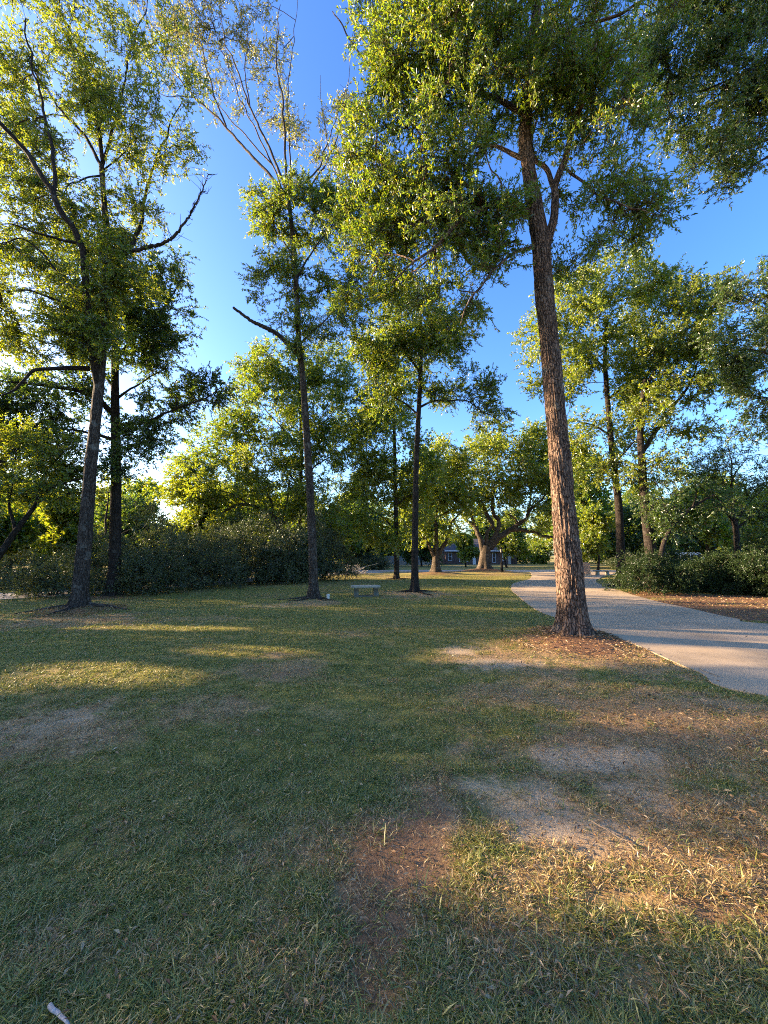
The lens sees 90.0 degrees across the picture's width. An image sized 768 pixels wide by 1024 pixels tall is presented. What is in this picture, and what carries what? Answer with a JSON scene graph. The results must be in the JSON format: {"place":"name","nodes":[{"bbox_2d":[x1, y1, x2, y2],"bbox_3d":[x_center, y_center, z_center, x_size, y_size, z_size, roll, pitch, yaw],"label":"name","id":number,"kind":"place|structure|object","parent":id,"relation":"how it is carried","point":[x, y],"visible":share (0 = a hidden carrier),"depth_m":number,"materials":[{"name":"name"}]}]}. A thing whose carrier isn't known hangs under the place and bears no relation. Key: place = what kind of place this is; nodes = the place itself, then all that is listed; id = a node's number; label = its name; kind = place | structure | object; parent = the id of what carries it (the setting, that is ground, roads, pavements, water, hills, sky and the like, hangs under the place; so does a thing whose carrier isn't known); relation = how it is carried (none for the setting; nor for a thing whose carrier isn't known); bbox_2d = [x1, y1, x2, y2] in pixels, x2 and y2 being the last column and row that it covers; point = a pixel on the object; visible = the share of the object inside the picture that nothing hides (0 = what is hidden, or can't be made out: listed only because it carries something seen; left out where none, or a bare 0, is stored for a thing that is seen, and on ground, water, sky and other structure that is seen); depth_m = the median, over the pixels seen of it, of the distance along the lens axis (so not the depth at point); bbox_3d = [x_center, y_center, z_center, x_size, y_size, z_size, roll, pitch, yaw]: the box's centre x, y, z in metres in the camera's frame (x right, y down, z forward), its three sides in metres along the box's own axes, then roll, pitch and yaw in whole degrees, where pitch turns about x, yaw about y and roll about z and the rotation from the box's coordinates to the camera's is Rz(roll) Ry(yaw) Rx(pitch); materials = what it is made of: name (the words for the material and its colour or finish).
{"place":"outdoors","nodes":[
{"label":"outdoors","id":0,"kind":"place"},
{"bbox_2d":[0,572,383,599],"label":"driveway","id":1,"kind":"structure","parent":0,"point":[7,596],"depth_m":15.61,"materials":[{"name":"concrete"}]},
{"bbox_2d":[333,562,377,574],"bbox_3d":[-2.862,4.826,32.892,3.735,1.018,3.414,-5,-8,37],"label":"brush heap","id":2,"kind":"object","parent":1,"relation":"on","point":[360,569],"visible":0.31,"depth_m":32.70,"materials":[{"name":"brown wood"}]},
{"bbox_2d":[63,569,615,571],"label":"road","id":3,"kind":"structure","parent":0,"point":[460,570],"depth_m":40.14,"materials":[{"name":"grey asphalt"}]},
{"bbox_2d":[0,556,767,1023],"bbox_3d":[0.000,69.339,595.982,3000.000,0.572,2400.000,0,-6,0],"label":"lawn","id":4,"kind":"structure","parent":0,"point":[550,826],"depth_m":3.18,"materials":[{"name":"plant"}]},
{"bbox_2d":[0,498,49,570],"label":"oak tree","id":5,"kind":"object","parent":4,"relation":"on","point":[27,534],"visible":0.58,"depth_m":26.56,"materials":[{"name":"green plant"}]},
{"bbox_2d":[1,475,50,566],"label":"oak tree","id":6,"kind":"object","parent":4,"relation":"on","point":[22,507],"visible":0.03,"depth_m":32.35,"materials":[{"name":"green plant"}]},
{"bbox_2d":[0,544,60,589],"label":"shrub","id":7,"kind":"object","parent":4,"relation":"on","point":[33,559],"visible":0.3,"depth_m":19.16,"materials":[{"name":"green plant"}]},
{"bbox_2d":[0,542,99,598],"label":"shrub","id":8,"kind":"object","parent":4,"relation":"on","point":[41,579],"visible":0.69,"depth_m":14.89,"materials":[{"name":"green plant"}]},
{"bbox_2d":[0,412,112,559],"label":"oak tree","id":9,"kind":"object","parent":4,"relation":"on","point":[57,471],"visible":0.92,"depth_m":13.99,"materials":[{"name":"green plant"}]},
{"bbox_2d":[47,1002,69,1023],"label":"fallen stick","id":10,"kind":"object","parent":4,"relation":"on","point":[52,1008],"visible":1,"depth_m":1.33,"materials":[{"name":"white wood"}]},
{"bbox_2d":[30,492,105,568],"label":"oak tree","id":11,"kind":"object","parent":4,"relation":"on","point":[63,529],"visible":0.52,"depth_m":23.60,"materials":[{"name":"green plant"}]},
{"bbox_2d":[44,522,138,589],"bbox_3d":[-13.925,2.122,18.951,4.179,3.415,5.670,3,-7,-22],"label":"shrub","id":12,"kind":"object","parent":4,"relation":"on","point":[96,560],"visible":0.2,"depth_m":18.26,"materials":[{"name":"green plant"}]},
{"bbox_2d":[93,480,109,528],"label":"background tree","id":13,"kind":"object","parent":4,"relation":"on","point":[101,495],"visible":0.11,"depth_m":58.90,"materials":[{"name":"green plant"}]},
{"bbox_2d":[0,0,216,615],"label":"oak tree","id":14,"kind":"object","parent":4,"relation":"on","point":[81,323],"visible":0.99,"depth_m":12.45,"materials":[{"name":"green plant"}]},
{"bbox_2d":[93,468,139,564],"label":"oak tree","id":15,"kind":"object","parent":4,"relation":"on","point":[105,515],"visible":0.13,"depth_m":34.32,"materials":[{"name":"green plant"}]},
{"bbox_2d":[0,223,244,595],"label":"oak tree","id":16,"kind":"object","parent":4,"relation":"on","point":[157,334],"visible":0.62,"depth_m":16.29,"materials":[{"name":"green plant"}]},
{"bbox_2d":[94,473,170,527],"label":"background tree","id":17,"kind":"object","parent":4,"relation":"on","point":[137,486],"visible":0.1,"depth_m":52.61,"materials":[{"name":"green plant"}]},
{"bbox_2d":[93,492,177,561],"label":"background tree","id":18,"kind":"object","parent":4,"relation":"on","point":[129,508],"visible":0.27,"depth_m":44.44,"materials":[{"name":"green plant"}]},
{"bbox_2d":[89,533,211,596],"bbox_3d":[-10.306,2.277,16.946,4.125,2.714,4.121,-3,-7,24],"label":"shrub","id":19,"kind":"object","parent":4,"relation":"on","point":[140,564],"visible":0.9,"depth_m":16.29,"materials":[{"name":"green plant"}]},
{"bbox_2d":[135,481,180,547],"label":"oak tree","id":20,"kind":"object","parent":4,"relation":"on","point":[150,487],"visible":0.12,"depth_m":32.57,"materials":[{"name":"green plant"}]},
{"bbox_2d":[122,497,212,588],"bbox_3d":[-11.771,1.748,21.150,4.647,4.750,5.463,-5,-8,39],"label":"shrub","id":21,"kind":"object","parent":4,"relation":"on","point":[147,539],"visible":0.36,"depth_m":20.23,"materials":[{"name":"green plant"}]},
{"bbox_2d":[136,525,251,591],"bbox_3d":[-9.669,2.242,19.253,5.969,3.252,4.399,0,-6,0],"label":"shrub","id":22,"kind":"object","parent":4,"relation":"on","point":[202,558],"visible":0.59,"depth_m":19.05,"materials":[{"name":"green plant"}]},
{"bbox_2d":[172,499,223,546],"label":"oak tree","id":23,"kind":"object","parent":4,"relation":"on","point":[202,518],"visible":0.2,"depth_m":27.83,"materials":[{"name":"green plant"}]},
{"bbox_2d":[177,504,252,580],"bbox_3d":[-11.229,2.107,26.096,5.362,5.157,5.357,1,-7,-10],"label":"shrub","id":24,"kind":"object","parent":4,"relation":"on","point":[209,536],"visible":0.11,"depth_m":25.30,"materials":[{"name":"green plant"}]},
{"bbox_2d":[208,481,248,512],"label":"background tree","id":25,"kind":"object","parent":4,"relation":"on","point":[227,491],"visible":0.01,"depth_m":53.84,"materials":[{"name":"green plant"}]},
{"bbox_2d":[188,514,274,584],"bbox_3d":[-8.502,2.177,22.645,4.839,4.228,6.566,-3,-7,21],"label":"shrub","id":26,"kind":"object","parent":4,"relation":"on","point":[232,529],"visible":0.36,"depth_m":22.02,"materials":[{"name":"green plant"}]},
{"bbox_2d":[215,482,292,545],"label":"background tree","id":27,"kind":"object","parent":4,"relation":"on","point":[248,510],"visible":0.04,"depth_m":47.72,"materials":[{"name":"green plant"}]},
{"bbox_2d":[146,438,371,550],"bbox_3d":[-8.622,-0.282,27.513,15.604,10.306,6.290,0,-6,0],"label":"live oak tree","id":28,"kind":"object","parent":4,"relation":"on","point":[192,486],"visible":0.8,"depth_m":26.86,"materials":[{"name":"green plant"}]},
{"bbox_2d":[127,0,393,600],"bbox_3d":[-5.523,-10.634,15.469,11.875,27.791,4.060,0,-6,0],"label":"oak tree","id":29,"kind":"object","parent":4,"relation":"on","point":[285,267],"visible":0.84,"depth_m":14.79,"materials":[{"name":"green plant"}]},
{"bbox_2d":[227,509,308,584],"bbox_3d":[-6.745,1.953,22.920,5.036,4.750,5.614,2,-7,-20],"label":"shrub","id":30,"kind":"object","parent":4,"relation":"on","point":[275,574],"visible":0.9,"depth_m":22.00,"materials":[{"name":"green plant"}]},
{"bbox_2d":[241,496,294,544],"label":"oak tree","id":31,"kind":"object","parent":4,"relation":"on","point":[283,500],"visible":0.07,"depth_m":32.32,"materials":[{"name":"green plant"}]},
{"bbox_2d":[161,330,385,532],"bbox_3d":[-8.298,-4.602,29.595,17.133,19.178,6.967,0,-6,0],"label":"oak tree","id":32,"kind":"object","parent":4,"relation":"on","point":[270,365],"visible":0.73,"depth_m":28.96,"materials":[{"name":"green plant"}]},
{"bbox_2d":[284,515,327,548],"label":"oak tree","id":33,"kind":"object","parent":4,"relation":"on","point":[302,527],"visible":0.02,"depth_m":38.48,"materials":[{"name":"green plant"}]},
{"bbox_2d":[273,508,343,581],"bbox_3d":[-4.997,2.154,24.347,4.533,4.614,4.538,3,-7,-26],"label":"shrub","id":34,"kind":"object","parent":4,"relation":"on","point":[321,550],"visible":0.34,"depth_m":23.33,"materials":[{"name":"green plant"}]},
{"bbox_2d":[284,520,366,580],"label":"shrub","id":35,"kind":"object","parent":4,"relation":"on","point":[335,548],"visible":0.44,"depth_m":24.95,"materials":[{"name":"green plant"}]},
{"bbox_2d":[294,496,364,559],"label":"background tree","id":36,"kind":"object","parent":4,"relation":"on","point":[330,513],"depth_m":58.48,"materials":[{"name":"green plant"}]},
{"bbox_2d":[326,515,366,564],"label":"oak tree","id":37,"kind":"object","parent":4,"relation":"on","point":[354,546],"visible":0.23,"depth_m":46.49,"materials":[{"name":"green plant"}]},
{"bbox_2d":[333,492,360,555],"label":"background tree","id":38,"kind":"object","parent":4,"relation":"on","point":[339,494],"visible":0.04,"depth_m":73.30,"materials":[{"name":"green plant"}]},
{"bbox_2d":[351,585,380,597],"bbox_3d":[-0.709,3.045,14.750,1.140,0.455,0.420,1,-7,-7],"label":"stone bench","id":39,"kind":"object","parent":4,"relation":"on","point":[374,587],"visible":1,"depth_m":14.60,"materials":[{"name":"stone"}]},
{"bbox_2d":[342,499,393,565],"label":"background tree","id":40,"kind":"object","parent":4,"relation":"on","point":[373,518],"visible":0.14,"depth_m":57.61,"materials":[{"name":"green plant"}]},
{"bbox_2d":[349,548,393,569],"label":"shrub","id":41,"kind":"object","parent":4,"relation":"on","point":[382,564],"visible":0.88,"depth_m":43.75,"materials":[{"name":"green plant"}]},
{"bbox_2d":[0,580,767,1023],"bbox_3d":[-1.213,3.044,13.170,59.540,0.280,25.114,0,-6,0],"label":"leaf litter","id":42,"kind":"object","parent":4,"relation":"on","point":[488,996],"visible":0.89,"depth_m":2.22,"materials":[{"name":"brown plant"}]},
{"bbox_2d":[344,556,430,565],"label":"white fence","id":43,"kind":"object","parent":4,"relation":"on","point":[401,561],"visible":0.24,"depth_m":61.49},
{"bbox_2d":[326,309,453,578],"bbox_3d":[0.530,-4.973,27.796,8.713,19.540,6.714,-2,-7,15],"label":"oak tree","id":44,"kind":"object","parent":4,"relation":"on","point":[366,433],"visible":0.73,"depth_m":26.83,"materials":[{"name":"green plant"}]},
{"bbox_2d":[381,510,407,552],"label":"background tree","id":45,"kind":"object","parent":4,"relation":"on","point":[398,521],"visible":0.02,"depth_m":90.97,"materials":[{"name":"green plant"}]},
{"bbox_2d":[383,524,422,555],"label":"background bush","id":46,"kind":"object","parent":4,"relation":"on","point":[391,553],"visible":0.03,"depth_m":74.89,"materials":[{"name":"green plant"}]},
{"bbox_2d":[399,537,443,566],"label":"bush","id":47,"kind":"object","parent":4,"relation":"on","point":[424,554],"visible":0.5,"depth_m":56.18,"materials":[{"name":"green plant"}]},
{"bbox_2d":[337,261,519,595],"bbox_3d":[1.819,-4.016,16.496,7.807,14.770,4.710,0,-6,0],"label":"oak tree","id":48,"kind":"object","parent":4,"relation":"on","point":[409,343],"visible":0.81,"depth_m":16.29,"materials":[{"name":"green plant"}]},
{"bbox_2d":[383,431,481,571],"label":"live oak tree","id":49,"kind":"object","parent":4,"relation":"on","point":[444,501],"visible":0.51,"depth_m":32.63,"materials":[{"name":"green plant"}]},
{"bbox_2d":[418,509,455,536],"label":"background tree","id":50,"kind":"object","parent":4,"relation":"on","point":[438,525],"visible":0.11,"depth_m":94.27,"materials":[{"name":"green plant"}]},
{"bbox_2d":[431,532,473,547],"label":"background bush","id":51,"kind":"object","parent":4,"relation":"on","point":[443,540],"visible":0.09,"depth_m":81.97,"materials":[{"name":"green plant"}]},
{"bbox_2d":[453,532,479,566],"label":"oak tree","id":52,"kind":"object","parent":4,"relation":"on","point":[467,552],"visible":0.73,"depth_m":53.83,"materials":[{"name":"green plant"}]},
{"bbox_2d":[441,539,516,564],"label":"brick house","id":53,"kind":"structure","parent":4,"relation":"on","point":[449,556],"depth_m":71.52,"materials":[{"name":"brown brick"}]},
{"bbox_2d":[448,553,451,560],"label":"window","id":54,"kind":"structure","parent":53,"relation":"in","point":[449,554],"depth_m":71.48,"materials":[{"name":"grey glass"}]},
{"bbox_2d":[492,553,495,562],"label":"window","id":55,"kind":"structure","parent":53,"relation":"in","point":[493,554],"depth_m":71.44,"materials":[{"name":"grey glass"}]},
{"bbox_2d":[463,503,501,539],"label":"background tree","id":56,"kind":"object","parent":4,"relation":"on","point":[483,526],"visible":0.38,"depth_m":87.90,"materials":[{"name":"green plant"}]},
{"bbox_2d":[499,547,503,571],"bbox_3d":[10.326,4.109,33.752,0.340,2.240,0.294,0,-6,0],"label":"lamp post","id":57,"kind":"object","parent":4,"relation":"on","point":[501,563],"visible":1,"depth_m":33.69,"materials":[{"name":"black metal"}]},
{"bbox_2d":[317,0,697,637],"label":"oak tree","id":58,"kind":"object","parent":4,"relation":"on","point":[568,76],"visible":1,"depth_m":7.84,"materials":[{"name":"green plant"}]},
{"bbox_2d":[429,415,587,568],"bbox_3d":[10.988,-1.959,36.326,16.064,14.556,8.938,0,-6,0],"label":"live oak tree","id":59,"kind":"object","parent":4,"relation":"on","point":[528,456],"visible":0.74,"depth_m":35.55,"materials":[{"name":"green plant"}]},
{"bbox_2d":[488,516,532,567],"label":"oak tree","id":60,"kind":"object","parent":4,"relation":"on","point":[511,544],"visible":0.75,"depth_m":50.73,"materials":[{"name":"green plant"}]},
{"bbox_2d":[500,507,531,541],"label":"background tree","id":61,"kind":"object","parent":4,"relation":"on","point":[518,515],"visible":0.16,"depth_m":87.05,"materials":[{"name":"green plant"}]},
{"bbox_2d":[517,539,534,562],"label":"background bush","id":62,"kind":"object","parent":4,"relation":"on","point":[525,555],"visible":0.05,"depth_m":87.08,"materials":[{"name":"green plant"}]},
{"bbox_2d":[521,537,553,563],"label":"background bush","id":63,"kind":"object","parent":4,"relation":"on","point":[541,554],"visible":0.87,"depth_m":73.89,"materials":[{"name":"green plant"}]},
{"bbox_2d":[532,508,552,545],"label":"background tree","id":64,"kind":"object","parent":4,"relation":"on","point":[542,539],"visible":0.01,"depth_m":72.13,"materials":[{"name":"green plant"}]},
{"bbox_2d":[535,449,625,546],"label":"background tree","id":65,"kind":"object","parent":4,"relation":"on","point":[587,499],"visible":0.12,"depth_m":48.42,"materials":[{"name":"green plant"}]},
{"bbox_2d":[583,562,591,574],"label":"brick pillar","id":66,"kind":"structure","parent":4,"relation":"on","point":[586,567],"depth_m":30.87,"materials":[{"name":"brick"}]},
{"bbox_2d":[575,500,615,571],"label":"oak tree","id":67,"kind":"object","parent":4,"relation":"on","point":[594,541],"visible":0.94,"depth_m":39.30,"materials":[{"name":"green plant"}]},
{"bbox_2d":[590,556,609,563],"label":"background bush","id":68,"kind":"object","parent":4,"relation":"on","point":[595,560],"visible":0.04,"depth_m":79.62,"materials":[{"name":"green plant"}]},
{"bbox_2d":[507,233,710,586],"bbox_3d":[13.091,-5.636,21.863,11.691,19.540,6.278,0,-6,0],"label":"oak tree","id":69,"kind":"object","parent":4,"relation":"on","point":[577,370],"visible":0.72,"depth_m":21.36,"materials":[{"name":"green plant"}]},
{"bbox_2d":[606,495,626,527],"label":"background tree","id":70,"kind":"object","parent":4,"relation":"on","point":[613,506],"visible":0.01,"depth_m":75.03,"materials":[{"name":"green plant"}]},
{"bbox_2d":[589,819,644,856],"bbox_3d":[1.320,1.840,2.181,0.034,0.016,0.320,3,-7,-27],"label":"fallen stick","id":71,"kind":"object","parent":4,"relation":"on","point":[615,835],"visible":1,"depth_m":2.18,"materials":[{"name":"wood"}]},
{"bbox_2d":[593,501,643,565],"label":"background tree","id":72,"kind":"object","parent":4,"relation":"on","point":[630,544],"visible":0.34,"depth_m":49.69,"materials":[{"name":"green plant"}]},
{"bbox_2d":[603,548,641,569],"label":"shrub","id":73,"kind":"object","parent":4,"relation":"on","point":[613,563],"visible":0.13,"depth_m":44.02,"materials":[{"name":"green plant"}]},
{"bbox_2d":[612,479,665,535],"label":"background tree","id":74,"kind":"object","parent":4,"relation":"on","point":[624,501],"visible":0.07,"depth_m":59.16,"materials":[{"name":"green plant"}]},
{"bbox_2d":[601,547,705,596],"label":"shrub","id":75,"kind":"object","parent":4,"relation":"on","point":[659,578],"visible":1,"depth_m":16.26,"materials":[{"name":"green plant"}]},
{"bbox_2d":[623,488,700,559],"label":"background tree","id":76,"kind":"object","parent":4,"relation":"on","point":[681,541],"visible":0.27,"depth_m":47.55,"materials":[{"name":"green plant"}]},
{"bbox_2d":[626,546,698,581],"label":"shrub","id":77,"kind":"object","parent":4,"relation":"on","point":[671,552],"visible":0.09,"depth_m":23.00,"materials":[{"name":"green plant"}]},
{"bbox_2d":[585,258,762,588],"bbox_3d":[14.841,-4.755,19.686,8.916,17.291,4.659,0,-6,0],"label":"oak tree","id":78,"kind":"object","parent":4,"relation":"on","point":[695,292],"visible":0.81,"depth_m":19.41,"materials":[{"name":"green plant"}]},
{"bbox_2d":[637,541,732,591],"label":"shrub","id":79,"kind":"object","parent":4,"relation":"on","point":[681,560],"visible":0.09,"depth_m":17.71,"materials":[{"name":"green plant"}]},
{"bbox_2d":[670,552,700,559],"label":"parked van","id":80,"kind":"object","parent":4,"relation":"on","point":[689,554],"depth_m":45.02,"materials":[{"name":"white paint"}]},
{"bbox_2d":[611,0,767,210],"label":"oak tree","id":81,"kind":"object","parent":4,"relation":"on","point":[724,33],"visible":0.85,"depth_m":10.00,"materials":[{"name":"green plant"}]},
{"bbox_2d":[626,459,762,589],"bbox_3d":[14.585,0.597,18.058,5.468,6.268,3.266,0,-6,0],"label":"tree","id":82,"kind":"object","parent":4,"relation":"on","point":[664,522],"visible":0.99,"depth_m":17.98,"materials":[{"name":"green plant"}]},
{"bbox_2d":[651,480,750,555],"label":"oak tree","id":83,"kind":"object","parent":4,"relation":"on","point":[722,533],"visible":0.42,"depth_m":29.99,"materials":[{"name":"green plant"}]},
{"bbox_2d":[674,544,749,566],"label":"shrub","id":84,"kind":"object","parent":4,"relation":"on","point":[687,555],"visible":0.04,"depth_m":24.74,"materials":[{"name":"green plant"}]},
{"bbox_2d":[661,479,767,554],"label":"background tree","id":85,"kind":"object","parent":4,"relation":"on","point":[701,547],"visible":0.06,"depth_m":48.94,"materials":[{"name":"green plant"}]},
{"bbox_2d":[684,471,744,510],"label":"background tree","id":86,"kind":"object","parent":4,"relation":"on","point":[727,476],"visible":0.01,"depth_m":63.25,"materials":[{"name":"green plant"}]},
{"bbox_2d":[674,422,767,575],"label":"tree","id":87,"kind":"object","parent":4,"relation":"on","point":[753,489],"visible":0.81,"depth_m":20.14,"materials":[{"name":"green plant"}]},
{"bbox_2d":[682,547,767,594],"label":"shrub","id":88,"kind":"object","parent":4,"relation":"on","point":[716,578],"visible":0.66,"depth_m":16.57,"materials":[{"name":"green plant"}]},
{"bbox_2d":[688,255,767,451],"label":"oak tree","id":89,"kind":"object","parent":4,"relation":"on","point":[742,365],"visible":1,"depth_m":15.28,"materials":[{"name":"green plant"}]},
{"bbox_2d":[716,485,767,553],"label":"oak tree","id":90,"kind":"object","parent":4,"relation":"on","point":[756,522],"visible":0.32,"depth_m":32.71,"materials":[{"name":"green plant"}]},
{"bbox_2d":[723,533,767,596],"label":"shrub","id":91,"kind":"object","parent":4,"relation":"on","point":[761,586],"visible":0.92,"depth_m":15.48,"materials":[{"name":"green plant"}]},
{"bbox_2d":[732,525,767,562],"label":"shrub","id":92,"kind":"object","parent":4,"relation":"on","point":[752,542],"visible":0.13,"depth_m":17.67,"materials":[{"name":"green plant"}]},
{"bbox_2d":[0,0,767,555],"label":"sky","id":93,"kind":"structure","parent":0,"point":[717,235],"materials":[{"name":"blue"}]},
{"bbox_2d":[511,572,767,696],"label":"path","id":94,"kind":"structure","parent":0,"point":[728,652],"depth_m":8.00,"materials":[{"name":"concrete"}]},
{"bbox_2d":[592,570,611,574],"bbox_3d":[17.709,4.933,31.142,1.500,0.400,0.440,1,-7,-6],"label":"stone bench","id":95,"kind":"object","parent":94,"relation":"on","point":[597,572],"visible":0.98,"depth_m":31.02,"materials":[{"name":"stone"}]}
]}

